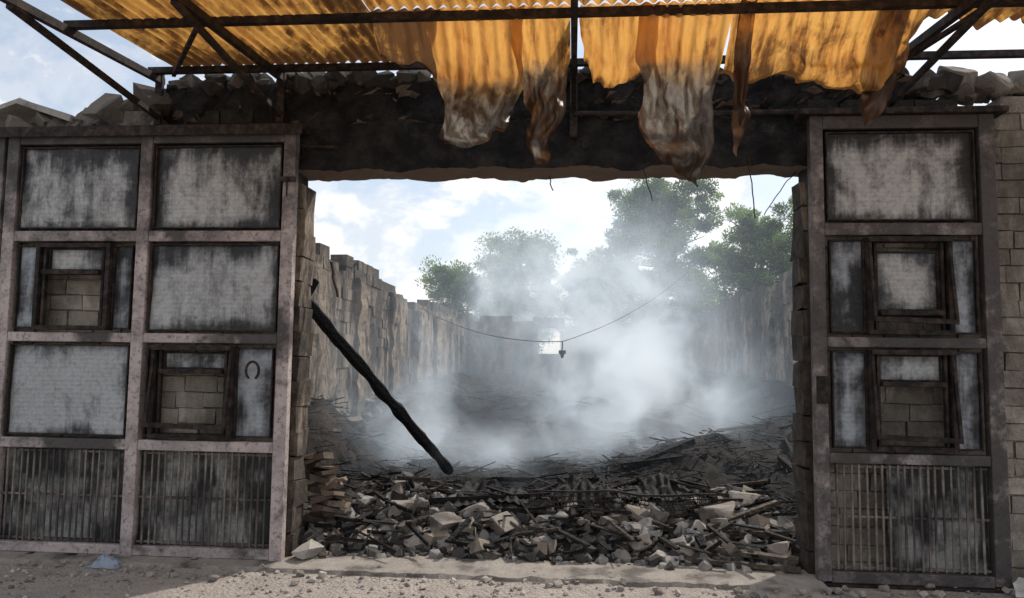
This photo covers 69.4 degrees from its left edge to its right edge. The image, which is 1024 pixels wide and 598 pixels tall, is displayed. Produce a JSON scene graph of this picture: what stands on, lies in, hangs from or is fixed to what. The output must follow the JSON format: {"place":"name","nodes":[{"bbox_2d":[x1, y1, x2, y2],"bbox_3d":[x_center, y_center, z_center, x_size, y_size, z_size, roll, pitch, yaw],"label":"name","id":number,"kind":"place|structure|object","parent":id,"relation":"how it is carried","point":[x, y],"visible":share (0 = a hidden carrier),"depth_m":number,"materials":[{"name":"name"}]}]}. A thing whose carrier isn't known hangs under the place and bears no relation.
{"place":"outdoors","nodes":[
{"label":"outdoors","id":0,"kind":"place"},
{"bbox_2d":[0,554,1017,597],"bbox_3d":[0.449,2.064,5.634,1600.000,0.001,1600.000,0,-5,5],"label":"ground","id":1,"kind":"structure","parent":0,"point":[45,587],"depth_m":5.14,"materials":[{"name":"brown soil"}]},
{"bbox_2d":[303,452,351,533],"bbox_3d":[-1.620,1.699,6.372,0.518,0.787,0.538,3,-5,-29],"label":"collapsed brick stack","id":2,"kind":"object","parent":1,"relation":"on","point":[324,479],"visible":0.78,"depth_m":6.29,"materials":[{"name":"brick"}]},
{"bbox_2d":[0,550,827,592],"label":"concrete threshold","id":3,"kind":"object","parent":1,"relation":"on","point":[632,574],"visible":0.66,"depth_m":5.51,"materials":[{"name":"concrete"}]},
{"bbox_2d":[84,553,121,568],"bbox_3d":[-3.055,1.963,5.579,0.284,0.093,0.177,0,-5,5],"label":"cloth rag","id":4,"kind":"object","parent":3,"relation":"on","point":[107,561],"visible":0.99,"depth_m":5.54,"materials":[{"name":"fabric"}]},
{"bbox_2d":[414,255,488,322],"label":"broadleaf tree","id":5,"kind":"object","parent":1,"relation":"on","point":[460,286],"visible":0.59,"depth_m":41.44,"materials":[{"name":"green plant"}]},
{"bbox_2d":[0,61,1023,584],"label":"burnt warehouse","id":6,"kind":"structure","parent":1,"relation":"on","point":[374,125],"depth_m":6.02,"materials":[{"name":"brick"}]},
{"bbox_2d":[0,105,1014,593],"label":"gate track","id":7,"kind":"structure","parent":6,"relation":"attached to","point":[996,111],"depth_m":5.90,"materials":[{"name":"metal"}]},
{"bbox_2d":[0,137,8,260],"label":"sliding gate","id":8,"kind":"structure","parent":7,"relation":"attached to","point":[4,142],"depth_m":6.11,"materials":[{"name":"metal"}]},
{"bbox_2d":[0,134,299,560],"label":"sliding gate","id":9,"kind":"structure","parent":7,"relation":"on","point":[190,494],"depth_m":5.92,"materials":[{"name":"metal"}]},
{"bbox_2d":[245,360,259,378],"bbox_3d":[-2.025,0.552,5.767,0.125,0.149,0.022,0,-5,5],"label":"horseshoe","id":10,"kind":"object","parent":9,"relation":"attached to","point":[258,369],"visible":1,"depth_m":5.76,"materials":[{"name":"metal"}]},
{"bbox_2d":[806,114,1012,587],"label":"sliding gate","id":11,"kind":"structure","parent":7,"relation":"on","point":[885,169],"depth_m":5.43,"materials":[{"name":"metal"}]},
{"bbox_2d":[0,0,1023,186],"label":"corrugated canopy","id":12,"kind":"object","parent":6,"relation":"attached to","point":[484,66],"visible":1,"depth_m":4.99,"materials":[{"name":"plastic"}]},
{"bbox_2d":[301,109,798,148],"bbox_3d":[0.362,-1.346,5.853,4.151,0.294,0.054,0,-5,4],"label":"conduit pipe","id":13,"kind":"object","parent":6,"relation":"attached to","point":[716,112],"visible":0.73,"depth_m":5.80,"materials":[{"name":"metal"}]},
{"bbox_2d":[421,274,685,357],"bbox_3d":[0.913,0.236,17.298,7.010,2.288,5.055,0,-5,5],"label":"hanging cable with lamp holder","id":14,"kind":"object","parent":6,"relation":"attached to","point":[562,352],"visible":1,"depth_m":16.12,"materials":[{"name":"metal"}]},
{"bbox_2d":[330,155,795,296],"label":"dangling wires","id":15,"kind":"object","parent":6,"relation":"hanging from","point":[333,279],"visible":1,"depth_m":5.83,"materials":[{"name":"metal"}]},
{"bbox_2d":[472,226,576,353],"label":"broadleaf tree","id":16,"kind":"object","parent":1,"relation":"on","point":[509,292],"visible":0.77,"depth_m":40.21,"materials":[{"name":"green plant"}]},
{"bbox_2d":[301,471,799,572],"bbox_3d":[0.327,1.915,6.555,4.093,0.505,1.832,0,-5,5],"label":"rubble pile","id":17,"kind":"object","parent":1,"relation":"on","point":[442,520],"visible":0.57,"depth_m":6.10,"materials":[{"name":"stone"}]},
{"bbox_2d":[306,468,797,563],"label":"wood fragments","id":18,"kind":"object","parent":17,"relation":"on","point":[486,495],"visible":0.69,"depth_m":6.17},
{"bbox_2d":[301,371,801,568],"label":"burnt debris floor","id":19,"kind":"structure","parent":1,"relation":"on","point":[713,469],"depth_m":12.58,"materials":[{"name":"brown wood"}]},
{"bbox_2d":[304,279,453,474],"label":"charred beam","id":20,"kind":"structure","parent":19,"relation":"on","point":[348,351],"depth_m":7.92,"materials":[{"name":"brown wood"}]},
{"bbox_2d":[333,392,435,433],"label":"fallen wall blocks","id":21,"kind":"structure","parent":19,"relation":"on","point":[373,410],"depth_m":13.28,"materials":[{"name":"stone"}]},
{"bbox_2d":[303,372,797,541],"bbox_3d":[1.871,2.238,15.618,9.486,1.278,19.485,0,-5,5],"label":"burnt straw and splinters","id":22,"kind":"object","parent":19,"relation":"on","point":[605,459],"visible":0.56,"depth_m":11.36,"materials":[{"name":"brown wood"}]},
{"bbox_2d":[344,381,792,490],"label":"charred timbers","id":23,"kind":"object","parent":19,"relation":"on","point":[644,461],"visible":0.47,"depth_m":10.45,"materials":[{"name":"brown wood"}]},
{"bbox_2d":[453,473,717,515],"bbox_3d":[0.655,1.798,6.838,2.310,0.287,1.000,0,-5,5],"label":"burnt corrugated sheet and grate","id":24,"kind":"object","parent":19,"relation":"on","point":[587,490],"visible":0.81,"depth_m":6.56,"materials":[{"name":"metal"}]},
{"bbox_2d":[595,500,800,572],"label":"broken planks","id":25,"kind":"object","parent":19,"relation":"on","point":[793,559],"visible":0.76,"depth_m":5.70,"materials":[{"name":"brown wood"}]},
{"bbox_2d":[551,247,641,337],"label":"broadleaf tree","id":26,"kind":"object","parent":1,"relation":"on","point":[586,305],"visible":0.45,"depth_m":41.78,"materials":[{"name":"green plant"}]},
{"bbox_2d":[290,539,1023,597],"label":"loose stones","id":27,"kind":"object","parent":1,"relation":"on","point":[310,548],"visible":1,"depth_m":5.67,"materials":[{"name":"grey stone"}]},
{"bbox_2d":[579,177,752,322],"bbox_3d":[7.310,-0.832,36.538,8.107,10.930,8.677,0,-5,5],"label":"broadleaf tree","id":28,"kind":"object","parent":1,"relation":"on","point":[651,229],"visible":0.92,"depth_m":35.01,"materials":[{"name":"green plant"}]},
{"bbox_2d":[688,195,793,304],"bbox_3d":[12.713,-0.176,37.620,7.076,9.943,7.848,3,-5,-26],"label":"broadleaf tree","id":29,"kind":"object","parent":1,"relation":"on","point":[763,243],"visible":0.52,"depth_m":37.15,"materials":[{"name":"green plant"}]},
{"bbox_2d":[0,0,1023,353],"label":"sky","id":30,"kind":"structure","parent":0,"point":[391,227],"materials":[{"name":"white"}]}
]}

